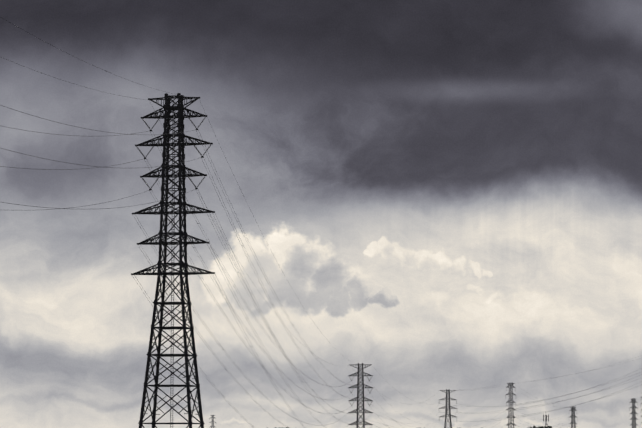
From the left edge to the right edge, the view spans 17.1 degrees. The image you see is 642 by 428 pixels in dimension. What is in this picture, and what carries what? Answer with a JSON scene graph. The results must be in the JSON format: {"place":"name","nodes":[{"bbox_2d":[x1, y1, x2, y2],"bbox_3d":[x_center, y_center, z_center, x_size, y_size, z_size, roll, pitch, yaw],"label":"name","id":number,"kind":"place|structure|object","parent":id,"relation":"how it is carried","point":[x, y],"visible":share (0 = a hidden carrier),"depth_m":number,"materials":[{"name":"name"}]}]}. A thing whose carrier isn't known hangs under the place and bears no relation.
{"place":"outdoors","nodes":[
{"label":"outdoors","id":0,"kind":"place"},
{"bbox_2d":[0,0,641,427],"label":"sky","id":1,"kind":"structure","parent":0,"point":[449,191],"materials":[{"name":"grey"}]},
{"label":"ground","id":2,"kind":"structure","parent":0,"visible":0},
{"bbox_2d":[209,415,215,427],"bbox_3d":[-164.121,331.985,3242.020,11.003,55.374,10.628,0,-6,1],"label":"tower","id":3,"kind":"structure","parent":2,"relation":"on","point":[213,426],"depth_m":3243.41,"materials":[{"name":"metal"}]},
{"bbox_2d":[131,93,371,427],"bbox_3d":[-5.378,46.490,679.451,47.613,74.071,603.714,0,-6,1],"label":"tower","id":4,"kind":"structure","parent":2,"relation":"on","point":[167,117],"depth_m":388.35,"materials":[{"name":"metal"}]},
{"bbox_2d":[0,19,201,209],"bbox_3d":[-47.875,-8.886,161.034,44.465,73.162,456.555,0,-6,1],"label":"power line cable","id":5,"kind":"structure","parent":4,"relation":"attached to","point":[72,135],"depth_m":304.55,"materials":[{"name":"metal"}]},
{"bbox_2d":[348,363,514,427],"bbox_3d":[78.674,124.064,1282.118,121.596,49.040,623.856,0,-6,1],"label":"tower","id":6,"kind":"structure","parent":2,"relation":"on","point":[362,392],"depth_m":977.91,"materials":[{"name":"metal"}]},
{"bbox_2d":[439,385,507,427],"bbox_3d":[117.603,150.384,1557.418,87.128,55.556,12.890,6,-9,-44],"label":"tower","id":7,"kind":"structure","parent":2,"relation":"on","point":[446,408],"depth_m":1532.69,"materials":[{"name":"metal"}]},
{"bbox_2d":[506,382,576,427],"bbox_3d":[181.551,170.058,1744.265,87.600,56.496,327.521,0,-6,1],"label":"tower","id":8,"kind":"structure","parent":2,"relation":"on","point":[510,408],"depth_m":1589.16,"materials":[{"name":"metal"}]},
{"bbox_2d":[507,355,641,417],"bbox_3d":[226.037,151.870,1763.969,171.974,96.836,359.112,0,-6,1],"label":"power lines","id":9,"kind":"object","parent":8,"relation":"attached to","point":[579,391],"depth_m":1675.03,"materials":[{"name":"metal"}]},
{"bbox_2d":[543,415,548,426],"bbox_3d":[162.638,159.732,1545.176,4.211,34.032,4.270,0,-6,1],"label":"phone mast","id":10,"kind":"object","parent":2,"relation":"on","point":[545,416],"visible":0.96,"depth_m":1545.64,"materials":[{"name":"metal"}]},
{"bbox_2d":[569,406,576,427],"bbox_3d":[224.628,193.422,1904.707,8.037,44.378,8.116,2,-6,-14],"label":"tower","id":11,"kind":"structure","parent":2,"relation":"on","point":[572,416],"depth_m":1905.61,"materials":[{"name":"metal"}]},
{"bbox_2d":[629,399,637,427],"bbox_3d":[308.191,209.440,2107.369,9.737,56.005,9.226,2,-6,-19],"label":"tower","id":12,"kind":"structure","parent":2,"relation":"on","point":[634,418],"depth_m":2108.33,"materials":[{"name":"metal"}]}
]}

